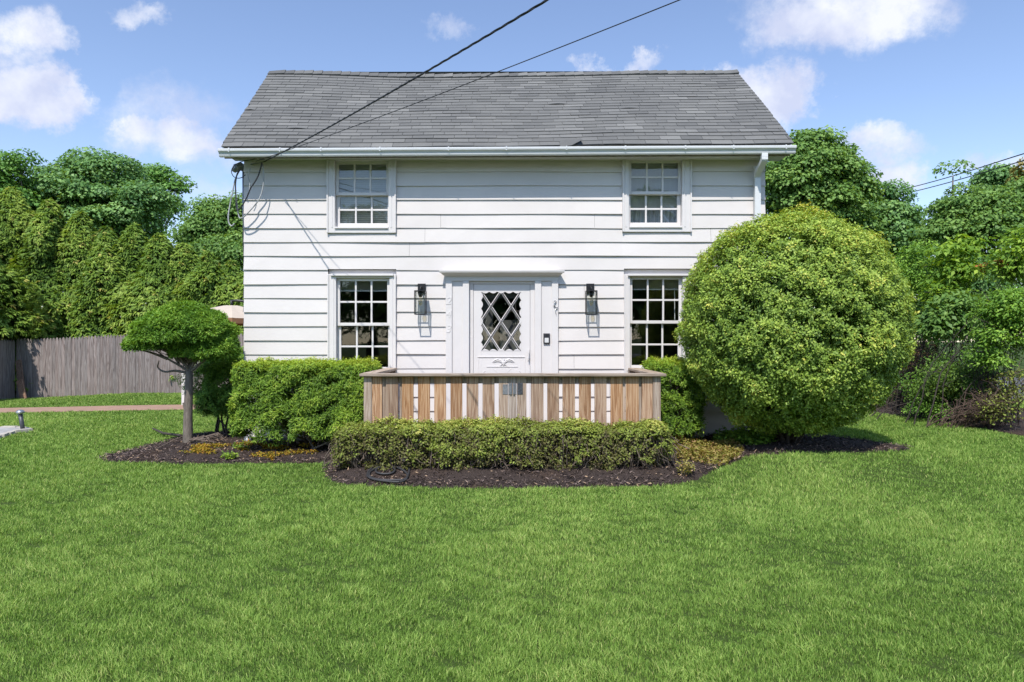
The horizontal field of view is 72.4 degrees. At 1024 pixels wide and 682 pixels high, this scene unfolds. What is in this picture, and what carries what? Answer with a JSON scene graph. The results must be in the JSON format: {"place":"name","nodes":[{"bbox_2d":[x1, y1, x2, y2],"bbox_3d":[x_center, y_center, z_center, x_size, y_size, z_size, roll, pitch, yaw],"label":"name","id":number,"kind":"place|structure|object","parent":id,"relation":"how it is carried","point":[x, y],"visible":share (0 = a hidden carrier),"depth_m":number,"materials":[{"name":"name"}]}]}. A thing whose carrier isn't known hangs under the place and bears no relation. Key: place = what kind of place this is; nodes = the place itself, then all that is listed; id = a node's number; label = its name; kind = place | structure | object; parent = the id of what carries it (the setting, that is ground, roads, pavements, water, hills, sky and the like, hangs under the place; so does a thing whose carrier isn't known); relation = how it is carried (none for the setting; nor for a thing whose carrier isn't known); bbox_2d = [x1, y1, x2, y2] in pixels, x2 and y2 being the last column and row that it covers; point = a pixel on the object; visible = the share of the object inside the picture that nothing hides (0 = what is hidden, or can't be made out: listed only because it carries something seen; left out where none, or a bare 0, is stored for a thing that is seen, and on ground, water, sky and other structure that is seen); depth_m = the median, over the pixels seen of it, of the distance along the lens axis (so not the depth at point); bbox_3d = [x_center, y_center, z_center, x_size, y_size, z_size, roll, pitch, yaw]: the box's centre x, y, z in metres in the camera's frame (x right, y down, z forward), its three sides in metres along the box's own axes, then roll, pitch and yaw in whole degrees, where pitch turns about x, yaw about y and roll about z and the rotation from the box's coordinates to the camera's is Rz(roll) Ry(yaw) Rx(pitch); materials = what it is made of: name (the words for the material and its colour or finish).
{"place":"outdoors","nodes":[
{"label":"outdoors","id":0,"kind":"place"},
{"bbox_2d":[0,404,198,412],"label":"brick path","id":1,"kind":"structure","parent":0,"point":[99,408],"depth_m":15.87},
{"bbox_2d":[181,373,185,404],"bbox_3d":[-7.857,1.146,16.807,0.130,0.808,0.120,0,0,0],"label":"garden post","id":2,"kind":"object","parent":1,"relation":"on","point":[182,397],"visible":0.21,"depth_m":16.76,"materials":[{"name":"white paint"}]},
{"bbox_2d":[0,342,1023,681],"bbox_3d":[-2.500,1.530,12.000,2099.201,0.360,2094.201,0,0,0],"label":"ground","id":3,"kind":"structure","parent":0,"point":[630,584],"depth_m":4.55,"materials":[{"name":"green plant"}]},
{"bbox_2d":[0,339,14,399],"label":"side fence","id":4,"kind":"object","parent":3,"relation":"on","point":[7,368],"visible":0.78,"depth_m":20.45,"materials":[{"name":"grey wood"}]},
{"bbox_2d":[0,427,19,432],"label":"stone paving","id":5,"kind":"structure","parent":3,"relation":"on","point":[4,429],"depth_m":11.98,"materials":[{"name":"grey stone"}]},
{"bbox_2d":[0,227,19,339],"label":"arborvitae","id":6,"kind":"object","parent":3,"relation":"on","point":[2,260],"visible":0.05,"depth_m":22.55,"materials":[{"name":"green plant"}]},
{"bbox_2d":[0,426,32,437],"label":"stone edging","id":7,"kind":"object","parent":3,"relation":"on","point":[7,433],"visible":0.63,"depth_m":11.75,"materials":[{"name":"grey stone"}]},
{"bbox_2d":[15,359,24,396],"bbox_3d":[-14.415,1.133,20.540,0.582,1.191,0.132,0,0,40],"label":"wood plank","id":8,"kind":"object","parent":3,"relation":"on","point":[19,369],"visible":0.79,"depth_m":20.59,"materials":[{"name":"wood"}]},
{"bbox_2d":[15,410,24,428],"bbox_3d":[-8.387,1.388,11.956,0.161,0.435,0.136,0,0,0],"label":"path light","id":9,"kind":"object","parent":3,"relation":"on","point":[21,421],"visible":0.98,"depth_m":11.93,"materials":[{"name":"silver metal"}]},
{"bbox_2d":[16,379,26,398],"bbox_3d":[-14.246,1.419,20.335,0.451,0.640,0.121,0,0,34],"label":"wood plank","id":10,"kind":"object","parent":3,"relation":"on","point":[21,389],"visible":0.79,"depth_m":20.32,"materials":[{"name":"wood"}]},
{"bbox_2d":[0,148,48,210],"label":"broadleaf tree","id":11,"kind":"object","parent":3,"relation":"on","point":[10,168],"visible":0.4,"depth_m":32.84,"materials":[{"name":"green plant"}]},
{"bbox_2d":[0,251,49,338],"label":"arborvitae","id":12,"kind":"object","parent":3,"relation":"on","point":[8,275],"visible":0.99,"depth_m":20.65,"materials":[{"name":"green plant"}]},
{"bbox_2d":[0,186,61,392],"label":"arborvitae","id":13,"kind":"object","parent":3,"relation":"on","point":[16,212],"visible":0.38,"depth_m":22.44,"materials":[{"name":"green plant"}]},
{"bbox_2d":[0,198,89,390],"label":"arborvitae","id":14,"kind":"object","parent":3,"relation":"on","point":[39,240],"visible":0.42,"depth_m":22.04,"materials":[{"name":"green plant"}]},
{"bbox_2d":[35,210,110,339],"bbox_3d":[-14.066,-1.246,23.162,2.989,6.084,3.370,0,0,26],"label":"arborvitae","id":15,"kind":"object","parent":3,"relation":"on","point":[78,230],"visible":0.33,"depth_m":22.26,"materials":[{"name":"green plant"}]},
{"bbox_2d":[59,225,139,338],"bbox_3d":[-13.165,-0.988,22.572,2.687,5.472,2.694,0,0,32],"label":"arborvitae","id":16,"kind":"object","parent":3,"relation":"on","point":[104,246],"visible":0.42,"depth_m":21.83,"materials":[{"name":"green plant"}]},
{"bbox_2d":[17,145,186,240],"bbox_3d":[-22.182,-4.131,36.430,11.775,11.798,8.108,0,0,0],"label":"broadleaf tree","id":17,"kind":"object","parent":3,"relation":"on","point":[97,188],"visible":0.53,"depth_m":34.54,"materials":[{"name":"green plant"}]},
{"bbox_2d":[84,222,156,336],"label":"arborvitae","id":18,"kind":"object","parent":3,"relation":"on","point":[132,241],"visible":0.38,"depth_m":22.27,"materials":[{"name":"green plant"}]},
{"bbox_2d":[16,333,243,397],"bbox_3d":[-8.503,0.759,20.887,12.441,1.981,0.186,0,0,0],"label":"stockade fence","id":19,"kind":"object","parent":3,"relation":"on","point":[66,367],"visible":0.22,"depth_m":20.80,"materials":[{"name":"grey wood"}]},
{"bbox_2d":[105,232,189,335],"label":"arborvitae","id":20,"kind":"object","parent":3,"relation":"on","point":[159,247],"visible":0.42,"depth_m":21.88,"materials":[{"name":"green plant"}]},
{"bbox_2d":[129,162,197,232],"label":"broadleaf tree","id":21,"kind":"object","parent":3,"relation":"on","point":[160,174],"visible":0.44,"depth_m":43.66,"materials":[{"name":"green plant"}]},
{"bbox_2d":[147,242,204,310],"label":"arborvitae","id":22,"kind":"object","parent":3,"relation":"on","point":[185,253],"visible":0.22,"depth_m":22.34,"materials":[{"name":"green plant"}]},
{"bbox_2d":[139,190,243,273],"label":"broadleaf tree","id":23,"kind":"object","parent":3,"relation":"on","point":[209,228],"visible":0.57,"depth_m":28.89,"materials":[{"name":"green plant"}]},
{"bbox_2d":[169,250,240,379],"bbox_3d":[-9.935,-0.660,22.373,3.115,4.625,3.422,0,0,0],"label":"arborvitae","id":24,"kind":"object","parent":3,"relation":"on","point":[209,263],"visible":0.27,"depth_m":21.97,"materials":[{"name":"green plant"}]},
{"bbox_2d":[102,433,335,463],"bbox_3d":[-3.600,1.493,10.375,3.900,0.174,3.360,0,0,0],"label":"mulch bed","id":25,"kind":"object","parent":3,"relation":"on","point":[194,455],"visible":0.39,"depth_m":9.14,"materials":[{"name":"brown soil"}]},
{"bbox_2d":[152,428,181,436],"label":"fallen branch","id":26,"kind":"object","parent":25,"relation":"on","point":[171,434],"visible":0.97,"depth_m":11.07,"materials":[{"name":"grey plant"}]},
{"bbox_2d":[156,436,182,448],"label":"fallen branch","id":27,"kind":"object","parent":25,"relation":"on","point":[170,442],"visible":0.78,"depth_m":9.82,"materials":[{"name":"brown plant"}]},
{"bbox_2d":[120,299,241,442],"bbox_3d":[-4.811,0.474,10.151,1.753,2.212,1.273,0,0,22],"label":"topiary tree","id":28,"kind":"object","parent":25,"relation":"on","point":[190,333],"visible":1,"depth_m":9.84,"materials":[{"name":"green plant"}]},
{"bbox_2d":[171,346,243,433],"bbox_3d":[-4.510,0.767,11.344,1.650,1.588,1.740,0,0,0],"label":"yew shrub","id":29,"kind":"object","parent":25,"relation":"on","point":[209,400],"visible":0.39,"depth_m":10.78,"materials":[{"name":"green plant"}]},
{"bbox_2d":[188,432,226,443],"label":"pruned branches","id":30,"kind":"object","parent":25,"relation":"on","point":[203,438],"visible":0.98,"depth_m":9.96,"materials":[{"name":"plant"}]},
{"bbox_2d":[221,451,239,459],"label":"plant","id":31,"kind":"object","parent":25,"relation":"on","point":[230,456],"visible":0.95,"depth_m":8.98,"materials":[{"name":"green plant"}]},
{"bbox_2d":[231,440,249,448],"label":"plant","id":32,"kind":"object","parent":25,"relation":"on","point":[241,445],"visible":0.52,"depth_m":9.55,"materials":[{"name":"green plant"}]},
{"bbox_2d":[178,438,318,456],"bbox_3d":[-3.489,1.451,9.477,1.893,0.139,0.958,0,0,0],"label":"sedum patch","id":33,"kind":"object","parent":25,"relation":"on","point":[201,448],"visible":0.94,"depth_m":9.35,"materials":[{"name":"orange plant"}]},
{"bbox_2d":[258,452,280,460],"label":"plant","id":34,"kind":"object","parent":25,"relation":"on","point":[268,456],"visible":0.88,"depth_m":9.00,"materials":[{"name":"yellow plant"}]},
{"bbox_2d":[225,356,382,449],"bbox_3d":[-2.787,0.868,9.656,2.022,1.360,1.274,0,0,0],"label":"yew hedge","id":35,"kind":"object","parent":25,"relation":"on","point":[260,386],"visible":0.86,"depth_m":9.17,"materials":[{"name":"green plant"}]},
{"bbox_2d":[200,258,243,332],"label":"arborvitae","id":36,"kind":"object","parent":3,"relation":"on","point":[231,268],"visible":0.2,"depth_m":22.21,"materials":[{"name":"green plant"}]},
{"bbox_2d":[211,299,243,325],"bbox_3d":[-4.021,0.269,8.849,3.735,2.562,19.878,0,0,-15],"label":"patio umbrella","id":37,"kind":"object","parent":3,"relation":"on","point":[235,313],"visible":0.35,"depth_m":16.36,"materials":[{"name":"beige fabric"}]},
{"bbox_2d":[228,271,243,335],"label":"arborvitae","id":38,"kind":"object","parent":3,"relation":"on","point":[241,287],"visible":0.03,"depth_m":22.05,"materials":[{"name":"green plant"}]},
{"bbox_2d":[218,69,796,440],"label":"house","id":39,"kind":"structure","parent":3,"relation":"on","point":[498,213],"depth_m":10.29,"materials":[{"name":"white paint"}]},
{"bbox_2d":[228,159,263,249],"bbox_3d":[-3.885,-1.991,10.167,0.551,1.319,0.338,0,0,40],"label":"weatherhead","id":40,"kind":"object","parent":39,"relation":"attached to","point":[238,167],"visible":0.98,"depth_m":10.14,"materials":[{"name":"metal"}]},
{"bbox_2d":[326,160,395,232],"bbox_3d":[-2.207,-2.121,10.340,1.015,1.070,0.210,0,0,0],"label":"window","id":41,"kind":"structure","parent":39,"relation":"in","point":[355,183],"depth_m":10.33,"materials":[{"name":"white paint"}]},
{"bbox_2d":[327,270,395,378],"bbox_3d":[-2.202,-0.250,10.332,1.004,1.610,0.225,0,0,0],"label":"window","id":42,"kind":"structure","parent":39,"relation":"in","point":[338,281],"depth_m":10.31,"materials":[{"name":"white paint"}]},
{"bbox_2d":[251,0,548,164],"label":"service cable","id":43,"kind":"object","parent":39,"relation":"attached to","point":[479,40],"visible":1,"depth_m":5.96,"materials":[{"name":"rubber"}]},
{"bbox_2d":[414,284,426,314],"bbox_3d":[-1.324,-0.611,10.165,0.162,0.462,0.230,0,0,0],"label":"wall lantern","id":44,"kind":"object","parent":39,"relation":"attached to","point":[421,290],"depth_m":10.15,"materials":[{"name":"black metal"}]},
{"bbox_2d":[257,0,679,160],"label":"phone cable","id":45,"kind":"object","parent":39,"relation":"attached to","point":[497,71],"visible":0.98,"depth_m":6.29,"materials":[{"name":"black rubber"}]},
{"bbox_2d":[481,292,520,350],"bbox_3d":[-0.151,0.182,10.450,0.831,2.042,0.100,0,0,0],"label":"inner door","id":46,"kind":"structure","parent":39,"relation":"in","point":[510,325],"depth_m":10.46,"materials":[{"name":"paint"}]},
{"bbox_2d":[474,284,529,418],"bbox_3d":[-0.151,0.182,10.300,0.831,2.042,0.091,0,0,0],"label":"storm door","id":47,"kind":"structure","parent":39,"relation":"in","point":[485,361],"depth_m":10.31,"materials":[{"name":"white paint"}]},
{"bbox_2d":[543,333,549,343],"bbox_3d":[0.508,-0.037,10.253,0.096,0.154,0.034,0,0,0],"label":"doorbell","id":48,"kind":"object","parent":39,"relation":"attached to","point":[546,338],"visible":1,"depth_m":10.24,"materials":[{"name":"plastic"}]},
{"bbox_2d":[585,284,597,314],"bbox_3d":[1.147,-0.611,10.165,0.162,0.462,0.230,0,0,0],"label":"wall lantern","id":49,"kind":"object","parent":39,"relation":"attached to","point":[590,290],"depth_m":10.13,"materials":[{"name":"black metal"}]},
{"bbox_2d":[622,160,691,231],"bbox_3d":[2.126,-2.137,10.376,1.015,1.074,0.283,0,0,0],"label":"window","id":50,"kind":"structure","parent":39,"relation":"in","point":[657,194],"depth_m":10.35,"materials":[{"name":"white paint"}]},
{"bbox_2d":[624,269,692,372],"bbox_3d":[2.146,-0.261,10.335,1.004,1.603,0.231,0,0,0],"label":"window","id":51,"kind":"structure","parent":39,"relation":"in","point":[631,276],"depth_m":10.32,"materials":[{"name":"white paint"}]},
{"bbox_2d":[359,368,666,455],"bbox_3d":[0.011,0.971,9.165,3.705,1.158,2.150,0,0,0],"label":"porch","id":52,"kind":"object","parent":3,"relation":"on","point":[635,394],"visible":0.58,"depth_m":8.50,"materials":[{"name":"brown wood"}]},
{"bbox_2d":[325,445,742,488],"bbox_3d":[0.330,1.475,8.879,5.400,0.210,3.240,0,0,0],"label":"mulch bed","id":53,"kind":"object","parent":3,"relation":"on","point":[471,473],"visible":0.2,"depth_m":7.63,"materials":[{"name":"brown soil"}]},
{"bbox_2d":[322,413,448,471],"bbox_3d":[-1.422,1.181,8.031,1.505,0.656,0.818,0,0,0],"label":"shrub","id":54,"kind":"object","parent":53,"relation":"on","point":[389,443],"visible":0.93,"depth_m":7.79,"materials":[{"name":"green plant"}]},
{"bbox_2d":[366,457,409,482],"bbox_3d":[-1.327,1.363,7.741,0.531,0.291,0.632,0,0,0],"label":"garden hose","id":55,"kind":"object","parent":53,"relation":"on","point":[369,471],"visible":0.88,"depth_m":7.63,"materials":[{"name":"rubber"}]},
{"bbox_2d":[423,414,510,470],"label":"shrub","id":56,"kind":"object","parent":53,"relation":"on","point":[465,442],"visible":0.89,"depth_m":7.75,"materials":[{"name":"green plant"}]},
{"bbox_2d":[487,414,598,470],"bbox_3d":[0.398,1.185,8.033,1.579,0.660,0.830,0,0,0],"label":"shrub","id":57,"kind":"object","parent":53,"relation":"on","point":[558,441],"visible":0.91,"depth_m":7.77,"materials":[{"name":"green plant"}]},
{"bbox_2d":[577,417,689,471],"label":"shrub","id":58,"kind":"object","parent":53,"relation":"on","point":[646,440],"visible":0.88,"depth_m":7.77,"materials":[{"name":"green plant"}]},
{"bbox_2d":[639,355,707,439],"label":"yew hedge","id":59,"kind":"object","parent":53,"relation":"on","point":[686,400],"visible":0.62,"depth_m":9.18,"materials":[{"name":"green plant"}]},
{"bbox_2d":[675,458,697,475],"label":"plant","id":60,"kind":"object","parent":53,"relation":"on","point":[685,470],"visible":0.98,"depth_m":7.65,"materials":[{"name":"yellow plant"}]},
{"bbox_2d":[669,431,744,465],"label":"ground cover","id":61,"kind":"object","parent":53,"relation":"on","point":[715,451],"visible":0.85,"depth_m":8.58,"materials":[{"name":"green plant"}]},
{"bbox_2d":[99,401,1021,487],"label":"mulch chips","id":62,"kind":"object","parent":3,"relation":"on","point":[329,469],"visible":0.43,"depth_m":8.71,"materials":[{"name":"brown wood"}]},
{"bbox_2d":[703,430,909,456],"bbox_3d":[3.790,1.401,9.443,2.580,0.217,2.220,0,0,0],"label":"mulch bed","id":63,"kind":"object","parent":3,"relation":"on","point":[758,447],"visible":0.38,"depth_m":8.75,"materials":[{"name":"brown wood"}]},
{"bbox_2d":[711,425,778,444],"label":"ground cover","id":64,"kind":"object","parent":63,"relation":"on","point":[743,435],"visible":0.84,"depth_m":9.15,"materials":[{"name":"green plant"}]},
{"bbox_2d":[672,199,919,443],"bbox_3d":[3.575,-0.186,8.964,2.950,3.174,2.634,0,0,0],"label":"round shrub","id":65,"kind":"object","parent":63,"relation":"on","point":[787,361],"visible":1,"depth_m":8.14,"materials":[{"name":"green plant"}]},
{"bbox_2d":[765,124,899,266],"bbox_3d":[13.872,-3.828,31.065,7.078,11.162,4.757,0,0,0],"label":"broadleaf tree","id":66,"kind":"object","parent":3,"relation":"on","point":[828,174],"visible":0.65,"depth_m":30.01,"materials":[{"name":"green plant"}]},
{"bbox_2d":[868,319,939,399],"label":"wild shrub","id":67,"kind":"object","parent":3,"relation":"on","point":[909,367],"visible":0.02,"depth_m":15.00,"materials":[{"name":"green plant"}]},
{"bbox_2d":[856,178,960,349],"bbox_3d":[17.766,-2.889,33.065,6.885,9.292,5.532,0,0,0],"label":"broadleaf tree","id":68,"kind":"object","parent":3,"relation":"on","point":[903,217],"visible":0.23,"depth_m":31.70,"materials":[{"name":"green plant"}]},
{"bbox_2d":[877,335,942,408],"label":"wild shrub","id":69,"kind":"object","parent":3,"relation":"on","point":[912,369],"visible":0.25,"depth_m":13.41,"materials":[{"name":"green plant"}]},
{"bbox_2d":[890,237,939,398],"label":"broadleaf tree","id":70,"kind":"object","parent":3,"relation":"on","point":[914,276],"visible":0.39,"depth_m":14.65,"materials":[{"name":"green plant"}]},
{"bbox_2d":[869,350,1001,416],"bbox_3d":[7.396,0.771,12.417,2.206,1.239,1.776,0,0,0],"label":"wild shrub","id":71,"kind":"object","parent":3,"relation":"on","point":[901,394],"visible":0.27,"depth_m":12.06,"materials":[{"name":"green plant"}]},
{"bbox_2d":[870,364,1013,421],"bbox_3d":[7.467,0.918,11.883,2.149,1.096,1.710,0,0,-16],"label":"wild shrub","id":72,"kind":"object","parent":3,"relation":"on","point":[934,410],"visible":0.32,"depth_m":11.66,"materials":[{"name":"green plant"}]},
{"bbox_2d":[873,397,1023,435],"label":"mulch bed","id":73,"kind":"object","parent":3,"relation":"on","point":[1017,430],"visible":0.03,"depth_m":11.17,"materials":[{"name":"brown soil"}]},
{"bbox_2d":[884,287,995,414],"bbox_3d":[7.657,0.225,12.601,2.242,2.319,1.941,0,0,0],"label":"wild shrub","id":74,"kind":"object","parent":73,"relation":"in","point":[944,317],"visible":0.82,"depth_m":12.05,"materials":[{"name":"green plant"}]},
{"bbox_2d":[896,232,997,409],"bbox_3d":[8.075,-0.304,12.957,2.190,3.374,1.581,0,0,0],"label":"maple sapling","id":75,"kind":"object","parent":73,"relation":"on","point":[947,258],"visible":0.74,"depth_m":12.69,"materials":[{"name":"green plant"}]},
{"bbox_2d":[905,284,1023,424],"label":"wild shrub","id":76,"kind":"object","parent":73,"relation":"in","point":[1004,310],"visible":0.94,"depth_m":10.68,"materials":[{"name":"green plant"}]},
{"bbox_2d":[926,358,1023,428],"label":"wild shrub","id":77,"kind":"object","parent":73,"relation":"in","point":[986,409],"visible":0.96,"depth_m":10.53,"materials":[{"name":"green plant"}]},
{"bbox_2d":[876,356,1022,418],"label":"wild shrub","id":78,"kind":"object","parent":3,"relation":"on","point":[963,384],"visible":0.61,"depth_m":11.54,"materials":[{"name":"green plant"}]},
{"bbox_2d":[910,159,1023,366],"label":"broadleaf tree","id":79,"kind":"object","parent":3,"relation":"on","point":[988,212],"visible":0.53,"depth_m":26.26,"materials":[{"name":"green plant"}]},
{"bbox_2d":[912,250,1023,394],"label":"wild shrub","id":80,"kind":"object","parent":3,"relation":"on","point":[977,285],"visible":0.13,"depth_m":14.57,"materials":[{"name":"green plant"}]},
{"bbox_2d":[929,225,1023,413],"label":"sapling","id":81,"kind":"object","parent":3,"relation":"on","point":[1013,257],"visible":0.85,"depth_m":11.78,"materials":[{"name":"green plant"}]},
{"bbox_2d":[963,252,1007,362],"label":"wild shrub","id":82,"kind":"object","parent":3,"relation":"on","point":[1001,265],"visible":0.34,"depth_m":12.18,"materials":[{"name":"plant"}]},
{"bbox_2d":[966,163,1023,360],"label":"broadleaf tree","id":83,"kind":"object","parent":3,"relation":"on","point":[999,176],"visible":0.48,"depth_m":41.35,"materials":[{"name":"green plant"}]},
{"bbox_2d":[995,157,1023,242],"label":"tree","id":84,"kind":"object","parent":3,"relation":"on","point":[1020,169],"visible":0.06,"depth_m":38.28,"materials":[{"name":"green plant"}]},
{"bbox_2d":[0,0,1023,341],"label":"sky","id":85,"kind":"structure","parent":0,"point":[916,85],"materials":[{"name":"blue"}]},
{"bbox_2d":[904,160,1023,193],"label":"power line","id":86,"kind":"object","parent":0,"point":[971,176],"visible":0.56,"depth_m":28.24,"materials":[{"name":"black rubber"}]},
{"bbox_2d":[910,153,1023,187],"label":"power line","id":87,"kind":"object","parent":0,"point":[971,170],"visible":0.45,"depth_m":28.22,"materials":[{"name":"black rubber"}]}
]}

